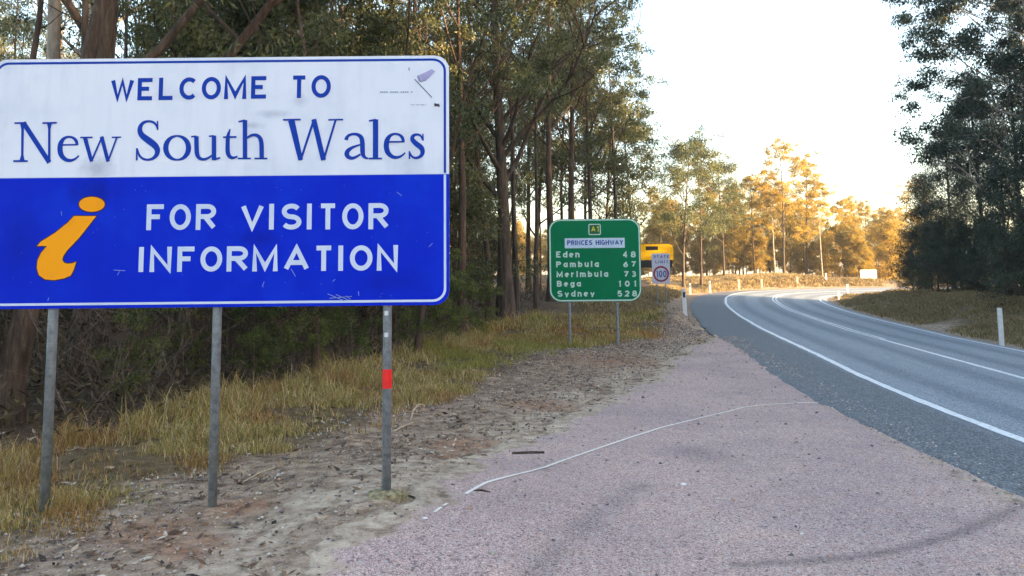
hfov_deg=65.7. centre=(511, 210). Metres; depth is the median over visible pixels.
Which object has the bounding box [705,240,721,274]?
wattle shrub
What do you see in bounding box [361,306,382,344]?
forest shrub
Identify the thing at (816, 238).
wattle shrub
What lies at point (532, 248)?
wattle shrub
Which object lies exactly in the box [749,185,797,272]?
gum tree
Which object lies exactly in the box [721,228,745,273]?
wattle shrub
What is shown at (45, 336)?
forest shrub
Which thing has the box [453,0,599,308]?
gum tree
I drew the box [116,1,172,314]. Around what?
gum tree
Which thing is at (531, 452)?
fallen stick
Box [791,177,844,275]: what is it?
gum tree
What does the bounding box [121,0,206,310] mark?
gum tree
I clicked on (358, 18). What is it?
gum tree
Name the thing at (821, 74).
sky
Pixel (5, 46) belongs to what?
gum tree
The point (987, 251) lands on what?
dark shrub
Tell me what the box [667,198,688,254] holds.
gum tree
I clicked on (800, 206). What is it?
gum tree
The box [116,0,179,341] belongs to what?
gum tree
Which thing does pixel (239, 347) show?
bare bush
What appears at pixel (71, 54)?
gum tree
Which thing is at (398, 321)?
forest shrub
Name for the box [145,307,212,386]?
forest shrub
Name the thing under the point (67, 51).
gum tree
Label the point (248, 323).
forest shrub
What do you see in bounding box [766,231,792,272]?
wattle shrub
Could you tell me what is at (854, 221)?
gum tree
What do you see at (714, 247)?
gum tree
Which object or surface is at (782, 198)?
gum tree
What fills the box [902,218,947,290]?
dark shrub
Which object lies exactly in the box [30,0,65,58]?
gum tree
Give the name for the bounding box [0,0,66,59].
gum tree
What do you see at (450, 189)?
forest shrub
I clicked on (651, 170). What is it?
gum tree
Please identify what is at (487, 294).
green bush
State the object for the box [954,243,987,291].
dark shrub
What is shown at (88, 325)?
forest shrub
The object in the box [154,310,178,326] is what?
forest shrub
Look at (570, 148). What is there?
gum tree
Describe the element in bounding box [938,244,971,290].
dark shrub
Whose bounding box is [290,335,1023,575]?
layby
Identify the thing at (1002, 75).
she oak tree
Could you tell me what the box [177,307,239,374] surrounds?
forest shrub
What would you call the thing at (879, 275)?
wattle shrub
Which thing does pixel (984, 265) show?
dark shrub
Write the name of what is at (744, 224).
gum tree
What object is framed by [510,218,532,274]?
wattle shrub
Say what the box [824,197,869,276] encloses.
gum tree
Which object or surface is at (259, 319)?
forest shrub
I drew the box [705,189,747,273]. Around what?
gum tree
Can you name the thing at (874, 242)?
wattle shrub
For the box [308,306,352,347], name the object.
forest shrub
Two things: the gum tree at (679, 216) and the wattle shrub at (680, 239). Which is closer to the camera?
the wattle shrub at (680, 239)
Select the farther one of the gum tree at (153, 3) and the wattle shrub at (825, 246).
the wattle shrub at (825, 246)
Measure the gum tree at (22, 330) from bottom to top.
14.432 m
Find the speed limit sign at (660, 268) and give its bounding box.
[652,253,669,306]
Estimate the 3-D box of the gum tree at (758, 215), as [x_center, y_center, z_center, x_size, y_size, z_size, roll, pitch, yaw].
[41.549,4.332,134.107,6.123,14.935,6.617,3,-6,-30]
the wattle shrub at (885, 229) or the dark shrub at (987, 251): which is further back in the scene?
the wattle shrub at (885, 229)
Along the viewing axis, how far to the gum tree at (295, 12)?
20.37 m
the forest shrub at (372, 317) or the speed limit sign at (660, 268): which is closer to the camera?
the forest shrub at (372, 317)
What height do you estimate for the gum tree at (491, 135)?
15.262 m
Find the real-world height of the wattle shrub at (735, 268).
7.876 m
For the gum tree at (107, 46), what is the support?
on the ground at (302, 500)
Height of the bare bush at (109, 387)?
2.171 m
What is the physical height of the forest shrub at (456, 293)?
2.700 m
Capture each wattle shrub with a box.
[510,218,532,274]
[523,236,546,276]
[532,233,546,257]
[541,229,546,271]
[541,242,546,275]
[640,209,680,271]
[640,237,654,276]
[656,230,681,271]
[670,244,679,275]
[673,222,699,274]
[679,242,699,273]
[689,231,718,275]
[702,236,719,274]
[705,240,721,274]
[711,210,748,273]
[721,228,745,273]
[730,223,758,274]
[738,230,756,273]
[746,230,772,272]
[765,231,785,272]
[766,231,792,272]
[770,214,807,272]
[786,253,796,272]
[791,234,805,273]
[795,220,818,273]
[803,239,824,275]
[811,232,841,276]
[813,228,842,276]
[825,221,856,276]
[833,241,858,276]
[843,233,870,277]
[851,245,874,274]
[858,247,878,277]
[864,222,881,274]
[871,215,905,279]
[874,245,890,278]
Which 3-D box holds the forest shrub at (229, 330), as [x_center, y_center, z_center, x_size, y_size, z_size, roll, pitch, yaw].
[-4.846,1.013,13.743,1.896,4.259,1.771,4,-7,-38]
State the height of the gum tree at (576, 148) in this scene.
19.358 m
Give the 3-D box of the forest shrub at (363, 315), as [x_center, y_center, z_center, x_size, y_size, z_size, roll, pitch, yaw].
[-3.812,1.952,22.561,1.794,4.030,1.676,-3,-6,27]
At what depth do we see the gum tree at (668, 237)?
104.20 m
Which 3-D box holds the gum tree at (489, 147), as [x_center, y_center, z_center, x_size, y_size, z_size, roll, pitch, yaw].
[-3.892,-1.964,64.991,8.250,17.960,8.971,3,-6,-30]
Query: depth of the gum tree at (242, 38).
16.39 m
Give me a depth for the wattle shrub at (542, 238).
123.53 m
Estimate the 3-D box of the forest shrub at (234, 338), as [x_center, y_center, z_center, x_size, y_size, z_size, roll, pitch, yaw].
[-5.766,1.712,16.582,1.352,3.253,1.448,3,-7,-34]
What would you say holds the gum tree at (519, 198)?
on the ground at (302, 500)
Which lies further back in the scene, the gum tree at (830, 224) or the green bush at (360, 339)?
the gum tree at (830, 224)
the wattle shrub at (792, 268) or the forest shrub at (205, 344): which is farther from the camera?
the wattle shrub at (792, 268)
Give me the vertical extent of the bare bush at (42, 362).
1.849 m
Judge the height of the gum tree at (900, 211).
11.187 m
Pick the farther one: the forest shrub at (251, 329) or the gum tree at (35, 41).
the gum tree at (35, 41)
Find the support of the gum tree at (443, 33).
on the ground at (302, 500)
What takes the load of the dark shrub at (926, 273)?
on the ground at (302, 500)
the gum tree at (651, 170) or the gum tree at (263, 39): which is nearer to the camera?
the gum tree at (263, 39)
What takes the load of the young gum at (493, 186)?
on the ground at (302, 500)
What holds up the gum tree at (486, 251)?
on the ground at (302, 500)
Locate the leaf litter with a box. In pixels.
[0,308,705,575]
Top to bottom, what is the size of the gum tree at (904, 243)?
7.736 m
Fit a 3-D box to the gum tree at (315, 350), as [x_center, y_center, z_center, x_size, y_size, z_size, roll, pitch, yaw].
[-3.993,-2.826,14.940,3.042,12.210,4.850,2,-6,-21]
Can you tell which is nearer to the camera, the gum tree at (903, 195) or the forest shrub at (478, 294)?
the forest shrub at (478, 294)
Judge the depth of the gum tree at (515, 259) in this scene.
33.17 m
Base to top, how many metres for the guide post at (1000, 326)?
1.388 m
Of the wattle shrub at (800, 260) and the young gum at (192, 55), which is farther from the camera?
the wattle shrub at (800, 260)
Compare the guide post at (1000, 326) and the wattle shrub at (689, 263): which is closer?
the guide post at (1000, 326)
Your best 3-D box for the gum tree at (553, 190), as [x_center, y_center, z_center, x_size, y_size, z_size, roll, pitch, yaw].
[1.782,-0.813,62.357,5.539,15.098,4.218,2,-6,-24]
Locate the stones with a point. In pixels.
(652, 344)
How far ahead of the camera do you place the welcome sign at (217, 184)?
5.64 m
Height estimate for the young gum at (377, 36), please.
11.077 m
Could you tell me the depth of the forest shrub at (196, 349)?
12.31 m
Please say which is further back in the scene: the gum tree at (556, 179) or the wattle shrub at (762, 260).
the wattle shrub at (762, 260)
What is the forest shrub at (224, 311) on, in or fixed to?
on the ground at (302, 500)
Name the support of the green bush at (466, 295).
on the ground at (302, 500)
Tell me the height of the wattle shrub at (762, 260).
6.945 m
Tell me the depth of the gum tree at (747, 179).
102.14 m
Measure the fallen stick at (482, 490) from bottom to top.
0.031 m
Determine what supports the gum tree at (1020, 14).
on the ground at (302, 500)
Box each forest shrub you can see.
[0,309,46,356]
[0,309,47,326]
[0,310,63,354]
[0,310,86,349]
[58,308,170,397]
[59,308,72,314]
[78,308,163,397]
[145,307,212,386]
[151,307,227,374]
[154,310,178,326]
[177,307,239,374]
[192,307,284,382]
[204,307,251,375]
[222,306,319,382]
[222,307,295,364]
[223,309,257,359]
[224,313,260,350]
[225,310,257,360]
[229,318,265,347]
[265,306,343,370]
[276,306,333,364]
[291,306,335,347]
[296,306,351,363]
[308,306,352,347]
[331,306,376,356]
[342,307,370,342]
[352,305,403,348]
[358,306,382,340]
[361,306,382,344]
[366,305,405,328]
[396,305,425,335]
[449,187,478,311]
[449,218,483,308]
[449,227,482,307]
[450,268,470,309]
[466,241,488,318]
[467,257,482,307]
[478,238,512,306]
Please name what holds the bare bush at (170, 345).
on the ground at (302, 500)
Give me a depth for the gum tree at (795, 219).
120.53 m
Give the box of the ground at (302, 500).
[0,272,1023,575]
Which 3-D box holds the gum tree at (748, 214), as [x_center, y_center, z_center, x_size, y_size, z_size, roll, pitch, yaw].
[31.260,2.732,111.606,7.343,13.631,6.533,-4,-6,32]
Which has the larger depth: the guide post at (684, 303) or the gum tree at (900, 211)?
the gum tree at (900, 211)
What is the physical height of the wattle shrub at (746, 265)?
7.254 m
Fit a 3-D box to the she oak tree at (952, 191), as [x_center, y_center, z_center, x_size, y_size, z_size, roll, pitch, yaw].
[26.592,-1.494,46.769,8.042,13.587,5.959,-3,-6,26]
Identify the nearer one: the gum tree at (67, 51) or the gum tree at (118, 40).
the gum tree at (118, 40)
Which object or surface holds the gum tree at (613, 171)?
on the ground at (302, 500)
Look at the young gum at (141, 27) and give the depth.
21.04 m
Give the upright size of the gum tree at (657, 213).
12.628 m
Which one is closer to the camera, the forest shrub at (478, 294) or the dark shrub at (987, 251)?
the forest shrub at (478, 294)
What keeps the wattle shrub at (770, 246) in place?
on the ground at (302, 500)
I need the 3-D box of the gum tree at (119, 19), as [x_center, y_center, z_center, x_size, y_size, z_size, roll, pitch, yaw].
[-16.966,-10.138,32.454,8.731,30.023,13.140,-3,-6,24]
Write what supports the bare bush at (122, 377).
on the ground at (302, 500)
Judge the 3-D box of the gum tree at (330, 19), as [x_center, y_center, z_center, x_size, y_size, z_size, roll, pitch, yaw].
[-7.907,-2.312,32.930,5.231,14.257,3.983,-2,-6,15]
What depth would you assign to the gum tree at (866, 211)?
112.25 m
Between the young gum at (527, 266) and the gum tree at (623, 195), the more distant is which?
the gum tree at (623, 195)
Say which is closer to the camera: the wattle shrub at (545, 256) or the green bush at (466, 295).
the green bush at (466, 295)
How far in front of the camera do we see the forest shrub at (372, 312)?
17.84 m
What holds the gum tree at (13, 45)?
on the ground at (302, 500)
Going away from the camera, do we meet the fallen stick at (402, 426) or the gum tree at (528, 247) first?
the fallen stick at (402, 426)
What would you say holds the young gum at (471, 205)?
on the ground at (302, 500)
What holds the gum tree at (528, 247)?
on the ground at (302, 500)
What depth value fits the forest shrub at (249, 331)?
16.06 m
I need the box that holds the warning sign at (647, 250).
[641,244,673,267]
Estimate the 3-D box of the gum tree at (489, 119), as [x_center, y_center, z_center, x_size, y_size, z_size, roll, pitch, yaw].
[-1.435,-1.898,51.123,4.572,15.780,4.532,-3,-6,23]
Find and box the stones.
[4,318,1023,575]
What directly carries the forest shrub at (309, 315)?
on the ground at (302, 500)
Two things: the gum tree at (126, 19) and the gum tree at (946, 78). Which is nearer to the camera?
the gum tree at (126, 19)
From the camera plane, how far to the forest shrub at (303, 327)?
15.80 m
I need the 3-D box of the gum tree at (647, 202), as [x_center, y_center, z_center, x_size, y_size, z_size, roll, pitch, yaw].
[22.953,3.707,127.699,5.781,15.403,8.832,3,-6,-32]
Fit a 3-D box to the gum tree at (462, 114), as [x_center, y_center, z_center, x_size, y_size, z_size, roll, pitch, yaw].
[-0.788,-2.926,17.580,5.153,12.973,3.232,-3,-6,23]
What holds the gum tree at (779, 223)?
on the ground at (302, 500)
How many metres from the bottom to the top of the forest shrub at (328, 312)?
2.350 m
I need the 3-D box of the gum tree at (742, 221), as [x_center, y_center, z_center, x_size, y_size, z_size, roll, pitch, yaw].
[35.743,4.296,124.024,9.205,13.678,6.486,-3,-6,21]
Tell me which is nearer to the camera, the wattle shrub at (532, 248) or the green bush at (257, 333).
the green bush at (257, 333)
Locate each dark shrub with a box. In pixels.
[892,223,935,290]
[899,251,923,289]
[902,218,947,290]
[913,216,947,290]
[920,208,966,291]
[930,211,985,290]
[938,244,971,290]
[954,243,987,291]
[966,219,1015,293]
[975,223,1020,295]
[990,218,1023,295]
[1000,241,1023,296]
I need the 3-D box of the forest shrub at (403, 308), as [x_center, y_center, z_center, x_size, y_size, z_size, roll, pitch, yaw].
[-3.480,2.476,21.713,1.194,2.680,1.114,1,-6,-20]
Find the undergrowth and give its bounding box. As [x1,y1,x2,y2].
[0,277,550,437]
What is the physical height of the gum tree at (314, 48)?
15.524 m
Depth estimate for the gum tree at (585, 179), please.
56.45 m
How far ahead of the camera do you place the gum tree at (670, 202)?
110.90 m
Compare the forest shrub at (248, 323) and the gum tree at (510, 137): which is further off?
the gum tree at (510, 137)
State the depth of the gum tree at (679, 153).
73.88 m
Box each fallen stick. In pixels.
[243,466,276,481]
[393,422,412,431]
[473,489,489,492]
[512,451,543,453]
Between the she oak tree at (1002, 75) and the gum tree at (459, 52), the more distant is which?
the she oak tree at (1002, 75)
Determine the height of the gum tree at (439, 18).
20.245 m
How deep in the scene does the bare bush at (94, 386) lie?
9.39 m
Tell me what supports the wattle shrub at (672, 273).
on the ground at (302, 500)
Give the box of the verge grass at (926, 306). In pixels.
[571,272,1023,347]
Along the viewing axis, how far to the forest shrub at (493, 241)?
32.82 m
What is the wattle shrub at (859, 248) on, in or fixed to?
on the ground at (302, 500)
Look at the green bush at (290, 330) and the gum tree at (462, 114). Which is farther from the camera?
the gum tree at (462, 114)
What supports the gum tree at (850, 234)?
on the ground at (302, 500)
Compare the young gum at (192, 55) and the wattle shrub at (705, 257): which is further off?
the wattle shrub at (705, 257)
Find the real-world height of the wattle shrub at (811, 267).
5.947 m
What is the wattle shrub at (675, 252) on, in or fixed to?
on the ground at (302, 500)
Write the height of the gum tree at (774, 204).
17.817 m
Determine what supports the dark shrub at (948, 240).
on the ground at (302, 500)
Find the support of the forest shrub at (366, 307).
on the ground at (302, 500)
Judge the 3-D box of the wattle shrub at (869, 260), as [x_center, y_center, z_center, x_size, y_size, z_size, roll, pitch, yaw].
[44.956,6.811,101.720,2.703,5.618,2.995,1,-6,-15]
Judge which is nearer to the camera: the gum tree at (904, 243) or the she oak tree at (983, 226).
the she oak tree at (983, 226)
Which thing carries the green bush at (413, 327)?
on the ground at (302, 500)
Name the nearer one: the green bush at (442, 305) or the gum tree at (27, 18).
the green bush at (442, 305)
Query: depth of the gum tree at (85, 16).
12.17 m
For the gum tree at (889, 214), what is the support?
on the ground at (302, 500)
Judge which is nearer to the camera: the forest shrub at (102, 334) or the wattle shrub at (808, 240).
the forest shrub at (102, 334)
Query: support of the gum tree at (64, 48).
on the ground at (302, 500)
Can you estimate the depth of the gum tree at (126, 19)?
24.58 m
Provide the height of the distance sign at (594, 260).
3.534 m
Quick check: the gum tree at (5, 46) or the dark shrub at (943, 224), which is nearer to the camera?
the dark shrub at (943, 224)
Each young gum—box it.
[116,1,299,316]
[130,0,290,331]
[141,0,348,341]
[149,0,290,340]
[244,0,423,343]
[306,0,472,332]
[436,45,514,322]
[449,60,548,289]
[449,145,517,285]
[456,188,497,296]
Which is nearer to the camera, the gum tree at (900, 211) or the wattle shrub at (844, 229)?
the wattle shrub at (844, 229)
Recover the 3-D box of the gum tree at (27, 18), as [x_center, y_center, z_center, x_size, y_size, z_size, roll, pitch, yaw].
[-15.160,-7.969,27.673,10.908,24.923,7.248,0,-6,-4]
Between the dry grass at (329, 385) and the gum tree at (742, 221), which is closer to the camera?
the dry grass at (329, 385)
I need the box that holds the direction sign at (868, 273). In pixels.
[860,270,876,278]
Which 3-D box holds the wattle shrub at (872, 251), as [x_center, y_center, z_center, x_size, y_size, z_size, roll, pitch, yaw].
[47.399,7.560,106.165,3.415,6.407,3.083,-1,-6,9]
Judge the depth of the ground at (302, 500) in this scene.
6.94 m
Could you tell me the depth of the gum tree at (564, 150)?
71.80 m
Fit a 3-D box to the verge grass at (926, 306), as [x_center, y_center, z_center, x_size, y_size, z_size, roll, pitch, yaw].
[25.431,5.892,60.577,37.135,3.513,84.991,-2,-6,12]
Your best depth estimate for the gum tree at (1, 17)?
47.49 m
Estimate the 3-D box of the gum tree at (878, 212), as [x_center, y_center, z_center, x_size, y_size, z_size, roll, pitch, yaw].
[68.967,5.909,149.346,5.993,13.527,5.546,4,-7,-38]
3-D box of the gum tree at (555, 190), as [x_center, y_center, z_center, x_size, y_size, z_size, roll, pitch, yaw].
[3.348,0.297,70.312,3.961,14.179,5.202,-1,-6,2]
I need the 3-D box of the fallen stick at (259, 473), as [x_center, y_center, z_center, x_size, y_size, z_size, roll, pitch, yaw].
[-2.045,2.128,6.410,0.039,0.015,0.536,-2,-6,11]
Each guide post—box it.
[681,289,687,318]
[997,308,1004,345]
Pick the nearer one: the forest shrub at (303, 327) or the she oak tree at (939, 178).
the forest shrub at (303, 327)
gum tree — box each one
[0,0,43,60]
[0,0,46,61]
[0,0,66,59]
[0,0,121,59]
[0,0,130,330]
[0,0,322,427]
[0,14,46,59]
[0,27,28,60]
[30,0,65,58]
[36,0,60,331]
[39,26,76,58]
[40,0,88,389]
[41,32,78,58]
[41,53,79,58]
[60,0,168,58]
[61,0,204,372]
[77,0,168,321]
[79,7,142,58]
[89,2,143,22]
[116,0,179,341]
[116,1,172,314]
[118,0,228,348]
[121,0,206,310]
[138,0,284,365]
[183,0,323,338]
[261,0,300,344]
[263,0,355,372]
[271,0,416,315]
[280,0,456,329]
[281,14,353,319]
[316,1,347,318]
[318,0,521,324]
[327,0,489,47]
[339,0,459,341]
[349,0,581,334]
[372,0,643,319]
[385,0,492,320]
[409,0,564,355]
[418,1,479,262]
[445,0,508,316]
[451,0,641,301]
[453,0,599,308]
[456,83,493,245]
[462,0,566,317]
[465,0,530,283]
[470,0,644,293]
[470,65,520,247]
[476,0,650,218]
[482,94,553,248]
[487,40,610,296]
[493,22,627,218]
[514,112,566,290]
[518,16,656,218]
[520,87,626,218]
[524,0,655,218]
[530,139,567,258]
[533,86,665,223]
[561,11,670,218]
[582,112,704,225]
[638,188,662,238]
[641,201,678,241]
[642,198,678,242]
[650,133,727,287]
[655,200,689,271]
[659,123,747,284]
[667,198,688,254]
[684,153,771,274]
[687,178,726,275]
[698,210,732,274]
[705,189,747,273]
[714,187,761,274]
[719,173,777,273]
[725,198,752,274]
[735,136,819,272]
[742,167,796,271]
[742,212,765,272]
[746,195,777,272]
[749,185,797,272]
[755,187,783,245]
[759,195,781,263]
[778,199,815,248]
[782,153,828,274]
[788,200,816,272]
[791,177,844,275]
[803,210,824,274]
[813,217,834,270]
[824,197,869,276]
[835,206,872,247]
[837,194,869,248]
[843,227,874,277]
[850,199,881,261]
[866,206,886,233]
[866,217,881,245]
[869,206,908,278]
[882,0,1023,218]
[882,206,910,233]
[885,0,1023,158]
[885,178,941,226]
[894,6,1023,189]
[896,233,918,265]
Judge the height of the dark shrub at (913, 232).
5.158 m
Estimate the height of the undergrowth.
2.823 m
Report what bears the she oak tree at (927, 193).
on the ground at (302, 500)
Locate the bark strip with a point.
(416, 406)
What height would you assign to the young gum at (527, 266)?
11.469 m
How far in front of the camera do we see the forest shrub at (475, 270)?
31.55 m
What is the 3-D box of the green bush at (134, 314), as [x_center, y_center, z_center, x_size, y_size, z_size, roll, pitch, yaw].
[-4.709,1.691,10.011,1.017,2.074,1.134,-3,-6,22]
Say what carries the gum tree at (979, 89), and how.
on the ground at (302, 500)
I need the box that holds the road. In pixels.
[689,287,1023,496]
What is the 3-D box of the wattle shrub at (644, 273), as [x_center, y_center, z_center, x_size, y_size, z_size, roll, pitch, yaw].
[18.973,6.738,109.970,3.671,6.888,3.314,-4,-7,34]
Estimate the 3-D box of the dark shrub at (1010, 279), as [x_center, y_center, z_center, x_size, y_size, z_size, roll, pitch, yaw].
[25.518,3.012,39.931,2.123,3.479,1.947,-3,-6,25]
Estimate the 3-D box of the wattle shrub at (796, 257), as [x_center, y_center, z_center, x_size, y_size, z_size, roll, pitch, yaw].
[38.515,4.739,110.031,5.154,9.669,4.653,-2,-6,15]
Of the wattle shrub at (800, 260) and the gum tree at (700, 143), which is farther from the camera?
the wattle shrub at (800, 260)
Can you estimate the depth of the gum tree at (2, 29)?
36.01 m
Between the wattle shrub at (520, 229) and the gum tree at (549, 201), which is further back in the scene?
the wattle shrub at (520, 229)
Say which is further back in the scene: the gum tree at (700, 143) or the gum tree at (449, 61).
the gum tree at (700, 143)
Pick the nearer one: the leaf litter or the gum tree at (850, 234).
the leaf litter
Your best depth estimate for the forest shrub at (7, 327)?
9.81 m
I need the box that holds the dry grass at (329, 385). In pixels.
[0,305,668,567]
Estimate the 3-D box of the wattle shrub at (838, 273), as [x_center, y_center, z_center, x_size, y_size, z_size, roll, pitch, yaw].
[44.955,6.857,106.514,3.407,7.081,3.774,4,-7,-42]
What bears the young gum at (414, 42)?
on the ground at (302, 500)
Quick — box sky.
[0,0,1023,277]
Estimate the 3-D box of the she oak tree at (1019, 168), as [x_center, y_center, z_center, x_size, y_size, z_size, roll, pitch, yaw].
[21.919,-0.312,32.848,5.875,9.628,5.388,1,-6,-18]
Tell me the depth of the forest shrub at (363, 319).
20.24 m
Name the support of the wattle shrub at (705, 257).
on the ground at (302, 500)
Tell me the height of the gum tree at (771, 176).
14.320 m
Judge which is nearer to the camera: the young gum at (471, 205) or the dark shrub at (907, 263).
the young gum at (471, 205)
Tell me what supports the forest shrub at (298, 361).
on the ground at (302, 500)
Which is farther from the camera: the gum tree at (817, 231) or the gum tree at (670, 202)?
the gum tree at (817, 231)
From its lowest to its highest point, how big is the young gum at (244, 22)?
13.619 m
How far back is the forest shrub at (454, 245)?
31.62 m
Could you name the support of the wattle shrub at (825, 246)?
on the ground at (302, 500)
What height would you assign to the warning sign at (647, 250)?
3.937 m
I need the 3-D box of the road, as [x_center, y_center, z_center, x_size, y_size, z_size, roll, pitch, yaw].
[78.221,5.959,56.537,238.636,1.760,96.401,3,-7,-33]
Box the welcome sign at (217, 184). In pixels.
[0,55,448,512]
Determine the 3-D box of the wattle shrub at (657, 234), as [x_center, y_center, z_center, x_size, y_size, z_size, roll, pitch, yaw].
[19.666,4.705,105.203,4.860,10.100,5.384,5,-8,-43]
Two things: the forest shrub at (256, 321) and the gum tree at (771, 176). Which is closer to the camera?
the forest shrub at (256, 321)
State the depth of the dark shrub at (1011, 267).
38.39 m
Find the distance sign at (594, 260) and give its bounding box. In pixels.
[549,218,641,344]
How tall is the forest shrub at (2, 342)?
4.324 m
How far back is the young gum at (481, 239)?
46.41 m
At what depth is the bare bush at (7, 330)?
9.27 m
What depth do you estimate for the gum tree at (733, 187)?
89.68 m
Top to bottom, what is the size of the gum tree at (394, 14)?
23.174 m
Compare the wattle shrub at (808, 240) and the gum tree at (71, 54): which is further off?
the wattle shrub at (808, 240)
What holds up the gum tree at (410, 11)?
on the ground at (302, 500)
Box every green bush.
[91,307,188,407]
[227,306,288,386]
[236,306,302,381]
[279,306,335,372]
[320,306,382,363]
[392,305,429,352]
[417,248,468,342]
[440,263,482,337]
[471,275,504,331]
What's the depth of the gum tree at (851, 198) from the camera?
146.23 m
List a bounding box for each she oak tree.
[882,119,985,288]
[883,163,952,289]
[893,71,1023,291]
[926,38,1023,287]
[955,145,1023,296]
[968,98,1023,310]
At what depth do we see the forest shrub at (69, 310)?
17.32 m
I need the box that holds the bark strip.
[410,404,423,419]
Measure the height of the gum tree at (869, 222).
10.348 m
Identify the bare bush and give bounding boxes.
[0,308,208,428]
[0,309,69,366]
[3,308,142,413]
[19,315,196,417]
[58,308,255,414]
[85,308,248,398]
[167,307,313,384]
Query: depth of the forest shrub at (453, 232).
27.29 m
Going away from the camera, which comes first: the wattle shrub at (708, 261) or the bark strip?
the bark strip
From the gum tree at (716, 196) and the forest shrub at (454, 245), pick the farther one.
the gum tree at (716, 196)
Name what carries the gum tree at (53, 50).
on the ground at (302, 500)
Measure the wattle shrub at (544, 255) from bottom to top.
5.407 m
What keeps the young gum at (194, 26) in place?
on the ground at (302, 500)
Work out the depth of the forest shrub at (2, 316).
9.43 m
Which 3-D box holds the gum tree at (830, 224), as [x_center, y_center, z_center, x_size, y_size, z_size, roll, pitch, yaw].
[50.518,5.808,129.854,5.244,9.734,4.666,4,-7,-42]
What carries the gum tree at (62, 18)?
on the ground at (302, 500)
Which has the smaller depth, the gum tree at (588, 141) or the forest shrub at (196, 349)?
the forest shrub at (196, 349)
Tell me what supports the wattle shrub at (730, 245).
on the ground at (302, 500)
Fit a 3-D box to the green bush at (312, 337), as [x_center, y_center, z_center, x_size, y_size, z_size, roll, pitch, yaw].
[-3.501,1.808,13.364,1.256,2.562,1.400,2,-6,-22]
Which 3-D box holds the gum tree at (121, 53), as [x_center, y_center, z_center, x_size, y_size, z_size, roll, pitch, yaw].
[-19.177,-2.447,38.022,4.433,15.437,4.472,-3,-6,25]
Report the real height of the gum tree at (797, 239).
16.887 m
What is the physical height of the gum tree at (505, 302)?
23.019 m
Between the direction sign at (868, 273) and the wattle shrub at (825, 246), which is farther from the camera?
the wattle shrub at (825, 246)

